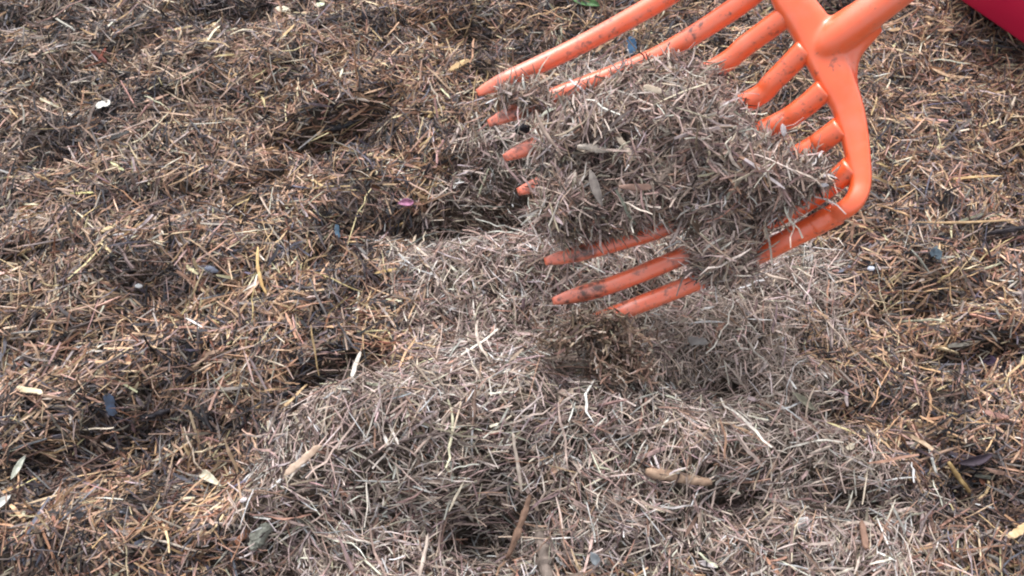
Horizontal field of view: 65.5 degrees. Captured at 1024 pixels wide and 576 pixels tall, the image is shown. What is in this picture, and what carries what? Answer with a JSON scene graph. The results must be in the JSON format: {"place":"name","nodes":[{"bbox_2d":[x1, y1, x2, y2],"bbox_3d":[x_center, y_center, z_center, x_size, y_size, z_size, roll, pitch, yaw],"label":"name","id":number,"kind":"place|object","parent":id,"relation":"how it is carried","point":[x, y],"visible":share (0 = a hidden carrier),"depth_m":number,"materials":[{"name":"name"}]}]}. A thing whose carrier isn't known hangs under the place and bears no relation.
{"place":"outdoors","nodes":[
{"label":"outdoors","id":0,"kind":"place"},
{"bbox_2d":[0,0,1023,575],"bbox_3d":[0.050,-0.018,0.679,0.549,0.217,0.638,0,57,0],"label":"grey mulch","id":1,"kind":"object","parent":0,"point":[516,352],"visible":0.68,"depth_m":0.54,"materials":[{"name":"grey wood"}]},
{"bbox_2d":[134,283,142,287],"bbox_3d":[-0.303,-0.002,0.647,0.006,0.004,0.004,0,57,0],"label":"pebble","id":2,"kind":"object","parent":1,"relation":"on","point":[138,285],"visible":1,"depth_m":0.65,"materials":[{"name":"white stone"}]},
{"bbox_2d":[248,522,273,550],"bbox_3d":[-0.169,0.167,0.536,0.021,0.014,0.010,-31,62,-19],"label":"bark flake","id":3,"kind":"object","parent":1,"relation":"on","point":[256,541],"visible":1,"depth_m":0.53,"materials":[{"name":"grey wood"}]},
{"bbox_2d":[284,445,321,475],"bbox_3d":[-0.135,0.111,0.513,0.029,0.016,0.005,-25,61,-16],"label":"board splinter","id":4,"kind":"object","parent":1,"relation":"on","point":[303,459],"visible":1,"depth_m":0.51,"materials":[{"name":"beige wood"}]},
{"bbox_2d":[323,119,355,132],"bbox_3d":[-0.175,-0.164,0.811,0.034,0.009,0.007,-16,58,-10],"label":"charred chip","id":5,"kind":"object","parent":1,"relation":"on","point":[338,127],"visible":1,"depth_m":0.81,"materials":[{"name":"black wood"}]},
{"bbox_2d":[376,421,390,449],"bbox_3d":[-0.083,0.095,0.513,0.010,0.005,0.018,0,57,0],"label":"splinter","id":6,"kind":"object","parent":1,"relation":"on","point":[385,438],"visible":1,"depth_m":0.51,"materials":[{"name":"white wood"}]},
{"bbox_2d":[386,419,398,444],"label":"splinter","id":7,"kind":"object","parent":1,"relation":"on","point":[393,434],"visible":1,"depth_m":0.51,"materials":[{"name":"white wood"}]},
{"bbox_2d":[358,432,447,466],"bbox_3d":[-0.070,0.101,0.512,0.061,0.012,0.006,-15,58,-9],"label":"thin twig","id":8,"kind":"object","parent":1,"relation":"on","point":[400,441],"visible":1,"depth_m":0.51,"materials":[{"name":"brown wood"}]},
{"bbox_2d":[412,234,429,267],"bbox_3d":[-0.082,-0.032,0.692,0.009,0.083,0.098,-13,58,-8],"label":"splinter","id":9,"kind":"object","parent":1,"relation":"on","point":[414,239],"visible":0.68,"depth_m":0.72,"materials":[{"name":"beige wood"}]},
{"bbox_2d":[418,534,428,575],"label":"splinter","id":10,"kind":"object","parent":1,"relation":"on","point":[423,556],"visible":1,"depth_m":0.52,"materials":[{"name":"beige wood"}]},
{"bbox_2d":[414,388,471,453],"bbox_3d":[-0.044,0.087,0.518,0.002,0.004,0.057,34,63,20],"label":"splinter","id":11,"kind":"object","parent":1,"relation":"on","point":[429,437],"visible":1,"depth_m":0.52,"materials":[{"name":"beige wood"}]},
{"bbox_2d":[429,496,473,522],"bbox_3d":[-0.041,0.150,0.541,0.028,0.039,0.008,0,57,0],"label":"splinter","id":12,"kind":"object","parent":1,"relation":"on","point":[464,509],"visible":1,"depth_m":0.54,"materials":[{"name":"wood"}]},
{"bbox_2d":[471,385,476,426],"bbox_3d":[-0.025,0.077,0.522,0.004,0.003,0.029,0,57,0],"label":"bark strip","id":13,"kind":"object","parent":1,"relation":"on","point":[473,405],"visible":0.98,"depth_m":0.52,"materials":[{"name":"brown wood"}]},
{"bbox_2d":[475,320,486,355],"bbox_3d":[-0.023,0.036,0.582,0.010,0.034,0.050,0,57,0],"label":"splinter","id":14,"kind":"object","parent":1,"relation":"on","point":[477,339],"visible":1,"depth_m":0.58,"materials":[{"name":"white wood"}]},
{"bbox_2d":[0,0,1023,575],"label":"brown mulch","id":15,"kind":"object","parent":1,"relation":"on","point":[76,26],"visible":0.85,"depth_m":0.68,"materials":[{"name":"brown wood"}]},
{"bbox_2d":[0,495,10,506],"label":"dry leaf","id":16,"kind":"object","parent":15,"relation":"on","point":[2,501],"visible":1,"depth_m":0.57,"materials":[{"name":"white plant"}]},
{"bbox_2d":[10,455,25,478],"bbox_3d":[-0.371,0.134,0.599,0.007,0.004,0.019,0,57,0],"label":"dry leaf","id":17,"kind":"object","parent":15,"relation":"on","point":[17,467],"visible":1,"depth_m":0.60,"materials":[{"name":"beige plant"}]},
{"bbox_2d":[16,385,42,394],"bbox_3d":[-0.364,0.077,0.602,0.020,0.005,0.007,0,57,0],"label":"wood chip","id":18,"kind":"object","parent":15,"relation":"on","point":[30,390],"visible":1,"depth_m":0.60,"materials":[{"name":"beige wood"}]},
{"bbox_2d":[90,48,106,62],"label":"splinter","id":19,"kind":"object","parent":15,"relation":"on","point":[95,53],"visible":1,"depth_m":0.81,"materials":[{"name":"wood"}]},
{"bbox_2d":[98,48,105,59],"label":"splinter","id":20,"kind":"object","parent":15,"relation":"on","point":[103,52],"visible":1,"depth_m":0.81,"materials":[{"name":"red wood"}]},
{"bbox_2d":[96,100,110,108],"bbox_3d":[-0.386,-0.173,0.752,0.014,0.003,0.010,0,57,0],"label":"wood flake","id":21,"kind":"object","parent":15,"relation":"on","point":[100,104],"visible":1,"depth_m":0.75,"materials":[{"name":"white wood"}]},
{"bbox_2d":[101,224,115,233],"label":"wood chip","id":22,"kind":"object","parent":15,"relation":"on","point":[107,228],"visible":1,"depth_m":0.68,"materials":[{"name":"beige wood"}]},
{"bbox_2d":[103,393,116,415],"bbox_3d":[-0.304,0.088,0.603,0.009,0.013,0.014,0,57,0],"label":"plastic scrap","id":23,"kind":"object","parent":15,"relation":"on","point":[109,401],"visible":1,"depth_m":0.60,"materials":[{"name":"blue plastic"}]},
{"bbox_2d":[138,409,170,419],"bbox_3d":[-0.272,0.096,0.606,0.026,0.011,0.007,0,57,0],"label":"charred stick","id":24,"kind":"object","parent":15,"relation":"on","point":[160,412],"visible":1,"depth_m":0.60,"materials":[{"name":"black wood"}]},
{"bbox_2d":[199,470,221,485],"bbox_3d":[-0.217,0.139,0.575,0.033,0.027,0.007,32,62,19],"label":"dry leaf","id":25,"kind":"object","parent":15,"relation":"on","point":[210,477],"visible":1,"depth_m":0.57,"materials":[{"name":"beige plant"}]},
{"bbox_2d":[204,266,218,272],"bbox_3d":[-0.244,-0.015,0.646,0.010,0.007,0.005,0,57,0],"label":"pebble","id":26,"kind":"object","parent":15,"relation":"on","point":[213,270],"visible":1,"depth_m":0.64,"materials":[{"name":"grey stone"}]},
{"bbox_2d":[256,246,266,293],"bbox_3d":[-0.203,-0.014,0.642,0.005,0.011,0.041,-13,58,-8],"label":"splinter","id":27,"kind":"object","parent":15,"relation":"on","point":[259,272],"visible":1,"depth_m":0.64,"materials":[{"name":"beige wood"}]},
{"bbox_2d":[276,6,288,11],"bbox_3d":[-0.251,-0.305,0.872,0.016,0.003,0.008,0,57,0],"label":"wood flake","id":28,"kind":"object","parent":15,"relation":"on","point":[278,8],"visible":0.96,"depth_m":0.87,"materials":[{"name":"beige wood"}]},
{"bbox_2d":[314,2,324,6],"bbox_3d":[-0.210,-0.309,0.869,0.012,0.002,0.009,0,57,0],"label":"wood flake","id":29,"kind":"object","parent":15,"relation":"on","point":[321,4],"visible":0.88,"depth_m":0.87,"materials":[{"name":"beige wood"}]},
{"bbox_2d":[334,224,340,237],"bbox_3d":[-0.151,-0.049,0.689,0.006,0.004,0.012,0,57,0],"label":"plastic scrap","id":30,"kind":"object","parent":15,"relation":"on","point":[336,229],"visible":1,"depth_m":0.69,"materials":[{"name":"blue plastic"}]},
{"bbox_2d":[350,351,361,378],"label":"splinter","id":31,"kind":"object","parent":15,"relation":"on","point":[354,367],"visible":1,"depth_m":0.56,"materials":[{"name":"white wood"}]},
{"bbox_2d":[398,198,413,205],"bbox_3d":[-0.099,-0.080,0.744,0.014,0.009,0.009,0,57,0],"label":"petal","id":32,"kind":"object","parent":15,"relation":"on","point":[406,202],"visible":1,"depth_m":0.74,"materials":[{"name":"pink plant"}]},
{"bbox_2d":[427,106,444,117],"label":"wood chip","id":33,"kind":"object","parent":15,"relation":"on","point":[438,111],"visible":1,"depth_m":0.78,"materials":[{"name":"brown wood"}]},
{"bbox_2d":[449,59,469,70],"bbox_3d":[-0.054,-0.225,0.803,0.006,0.006,0.027,38,65,22],"label":"wood chip","id":34,"kind":"object","parent":15,"relation":"on","point":[455,66],"visible":1,"depth_m":0.80,"materials":[{"name":"beige wood"}]},
{"bbox_2d":[573,0,599,5],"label":"leaf","id":35,"kind":"object","parent":15,"relation":"on","point":[593,3],"visible":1,"depth_m":0.85,"materials":[{"name":"green plant"}]},
{"bbox_2d":[626,36,636,54],"bbox_3d":[0.124,-0.251,0.826,0.011,0.007,0.023,0,57,0],"label":"plastic scrap","id":36,"kind":"object","parent":15,"relation":"on","point":[631,48],"visible":0.88,"depth_m":0.82,"materials":[{"name":"blue plastic"}]},
{"bbox_2d":[930,245,941,259],"bbox_3d":[0.352,-0.029,0.662,0.010,0.008,0.011,35,63,20],"label":"slate flake","id":37,"kind":"object","parent":15,"relation":"on","point":[937,251],"visible":1,"depth_m":0.66,"materials":[{"name":"grey stone"}]},
{"bbox_2d":[896,175,1000,187],"bbox_3d":[0.395,-0.097,0.720,0.095,0.008,0.010,0,57,0],"label":"straw","id":38,"kind":"object","parent":15,"relation":"on","point":[970,177],"visible":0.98,"depth_m":0.72,"materials":[{"name":"beige plant"}]},
{"bbox_2d":[947,461,971,493],"bbox_3d":[0.328,0.139,0.583,0.004,0.014,0.026,-37,64,-21],"label":"wood chip","id":39,"kind":"object","parent":15,"relation":"on","point":[956,474],"visible":1,"depth_m":0.58,"materials":[{"name":"brown wood"}]},
{"bbox_2d":[915,219,1018,223],"bbox_3d":[0.391,-0.057,0.683,0.091,0.002,0.005,0,57,0],"label":"straw","id":40,"kind":"object","parent":15,"relation":"on","point":[964,222],"visible":1,"depth_m":0.68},
{"bbox_2d":[958,454,992,466],"bbox_3d":[0.340,0.126,0.582,0.025,0.008,0.008,0,57,0],"label":"dead leaf","id":41,"kind":"object","parent":15,"relation":"on","point":[979,460],"visible":1,"depth_m":0.58,"materials":[{"name":"plant"}]},
{"bbox_2d":[980,355,997,367],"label":"dead leaf","id":42,"kind":"object","parent":15,"relation":"on","point":[992,360],"visible":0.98,"depth_m":0.66,"materials":[{"name":"plant"}]},
{"bbox_2d":[961,0,1023,42],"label":"plastic tub","id":43,"kind":"object","parent":15,"relation":"on","point":[1007,16],"visible":1,"depth_m":0.81,"materials":[{"name":"red plastic"}]},
{"bbox_2d":[984,410,1008,419],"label":"wood chip","id":44,"kind":"object","parent":15,"relation":"on","point":[988,412],"visible":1,"depth_m":0.60,"materials":[{"name":"pink wood"}]},
{"bbox_2d":[983,225,1023,236],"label":"charred stick","id":45,"kind":"object","parent":15,"relation":"on","point":[1011,229],"visible":1,"depth_m":0.68,"materials":[{"name":"black wood"}]},
{"bbox_2d":[1007,523,1023,538],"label":"wood chip","id":46,"kind":"object","parent":15,"relation":"on","point":[1016,532],"visible":1,"depth_m":0.54,"materials":[{"name":"beige wood"}]},
{"bbox_2d":[512,433,522,492],"bbox_3d":[0.004,0.115,0.520,0.007,0.033,0.029,0,57,0],"label":"splinter","id":47,"kind":"object","parent":1,"relation":"on","point":[516,459],"visible":1,"depth_m":0.52,"materials":[{"name":"beige wood"}]},
{"bbox_2d":[505,494,531,557],"bbox_3d":[0.005,0.158,0.526,0.006,0.025,0.040,20,59,13],"label":"bark strip","id":48,"kind":"object","parent":1,"relation":"on","point":[517,534],"visible":1,"depth_m":0.53,"materials":[{"name":"brown wood"}]},
{"bbox_2d":[534,524,552,575],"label":"bark strip","id":49,"kind":"object","parent":1,"relation":"on","point":[543,562],"visible":1,"depth_m":0.52,"materials":[{"name":"brown wood"}]},
{"bbox_2d":[590,552,599,566],"bbox_3d":[0.053,0.174,0.512,0.007,0.009,0.008,0,57,0],"label":"bark flake","id":50,"kind":"object","parent":1,"relation":"on","point":[595,559],"visible":1,"depth_m":0.51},
{"bbox_2d":[523,292,670,394],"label":"falling mulch","id":51,"kind":"object","parent":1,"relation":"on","point":[603,332],"visible":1,"depth_m":0.53,"materials":[{"name":"brown wood"}]},
{"bbox_2d":[645,468,711,485],"bbox_3d":[0.109,0.124,0.521,0.046,0.018,0.008,0,57,0],"label":"twig","id":52,"kind":"object","parent":1,"relation":"on","point":[654,473],"visible":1,"depth_m":0.52,"materials":[{"name":"brown wood"}]},
{"bbox_2d":[687,336,707,345],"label":"wood chip","id":53,"kind":"object","parent":1,"relation":"on","point":[692,341],"visible":1,"depth_m":0.58,"materials":[{"name":"grey wood"}]},
{"bbox_2d":[756,270,787,279],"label":"thin twig","id":54,"kind":"object","parent":1,"relation":"on","point":[773,276],"visible":0.44,"depth_m":0.65,"materials":[{"name":"beige wood"}]},
{"bbox_2d":[792,392,815,410],"bbox_3d":[0.211,0.083,0.576,0.023,0.020,0.007,0,57,0],"label":"dry leaf","id":55,"kind":"object","parent":1,"relation":"on","point":[802,399],"visible":1,"depth_m":0.57,"materials":[{"name":"beige plant"}]},
{"bbox_2d":[859,520,868,550],"bbox_3d":[0.236,0.166,0.534,0.008,0.012,0.022,0,57,0],"label":"wood chip","id":56,"kind":"object","parent":1,"relation":"on","point":[863,534],"visible":1,"depth_m":0.53,"materials":[{"name":"brown wood"}]},
{"bbox_2d":[476,0,913,317],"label":"garden fork","id":57,"kind":"object","parent":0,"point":[827,50],"visible":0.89,"depth_m":0.50,"materials":[{"name":"orange plastic"}]},
{"bbox_2d":[485,47,563,146],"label":"clinging mulch","id":58,"kind":"object","parent":57,"relation":"on","point":[524,96],"visible":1,"depth_m":0.54,"materials":[{"name":"beige wood"}]},
{"bbox_2d":[505,34,845,325],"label":"forked mulch","id":59,"kind":"object","parent":57,"relation":"on","point":[735,183],"visible":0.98,"depth_m":0.50,"materials":[{"name":"grey wood"}]},
{"bbox_2d":[515,123,529,135],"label":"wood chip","id":60,"kind":"object","parent":59,"relation":"on","point":[524,128],"visible":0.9,"depth_m":0.57,"materials":[{"name":"black wood"}]},
{"bbox_2d":[535,110,560,152],"bbox_3d":[0.022,-0.101,0.513,0.003,0.016,0.029,-31,62,-19],"label":"thin twig","id":61,"kind":"object","parent":59,"relation":"on","point":[545,132],"visible":1,"depth_m":0.51,"materials":[{"name":"beige wood"}]},
{"bbox_2d":[577,143,610,152],"bbox_3d":[0.053,-0.090,0.511,0.022,0.005,0.006,0,57,0],"label":"wood flake","id":62,"kind":"object","parent":59,"relation":"on","point":[585,146],"visible":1,"depth_m":0.51,"materials":[{"name":"beige wood"}]},
{"bbox_2d":[589,170,602,206],"bbox_3d":[0.054,-0.064,0.510,0.009,0.014,0.020,0,57,0],"label":"grey leaf","id":63,"kind":"object","parent":59,"relation":"on","point":[595,187],"visible":1,"depth_m":0.51,"materials":[{"name":"grey plant"}]},
{"bbox_2d":[616,134,636,160],"bbox_3d":[0.072,-0.089,0.504,0.014,0.011,0.016,0,57,0],"label":"wood chip","id":64,"kind":"object","parent":59,"relation":"on","point":[620,140],"visible":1,"depth_m":0.50,"materials":[{"name":"beige wood"}]},
{"bbox_2d":[623,128,641,164],"bbox_3d":[0.077,-0.090,0.507,0.004,0.017,0.028,-27,61,-16],"label":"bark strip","id":65,"kind":"object","parent":59,"relation":"on","point":[627,136],"visible":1,"depth_m":0.51,"materials":[{"name":"brown wood"}]},
{"bbox_2d":[618,184,670,190],"bbox_3d":[0.086,-0.064,0.503,0.037,0.004,0.004,0,57,0],"label":"wood chip","id":66,"kind":"object","parent":59,"relation":"on","point":[643,187],"visible":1,"depth_m":0.50,"materials":[{"name":"brown wood"}]},
{"bbox_2d":[643,84,661,93],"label":"wood chip","id":67,"kind":"object","parent":59,"relation":"on","point":[651,88],"visible":1,"depth_m":0.49,"materials":[{"name":"beige wood"}]},
{"bbox_2d":[652,119,669,132],"bbox_3d":[0.093,-0.101,0.498,0.011,0.006,0.009,0,57,0],"label":"wood chip","id":68,"kind":"object","parent":59,"relation":"on","point":[664,130],"visible":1,"depth_m":0.50,"materials":[{"name":"wood"}]},
{"bbox_2d":[654,157,677,184],"bbox_3d":[0.099,-0.073,0.499,0.012,0.012,0.020,37,64,21],"label":"bark flake","id":69,"kind":"object","parent":59,"relation":"on","point":[663,178],"visible":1,"depth_m":0.50,"materials":[{"name":"wood"}]},
{"bbox_2d":[692,219,709,235],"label":"dead leaf","id":70,"kind":"object","parent":59,"relation":"on","point":[696,224],"visible":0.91,"depth_m":0.51,"materials":[{"name":"plant"}]},
{"bbox_2d":[780,124,786,136],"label":"grey leaf","id":71,"kind":"object","parent":59,"relation":"on","point":[783,129],"visible":1,"depth_m":0.49,"materials":[{"name":"white plant"}]}
]}

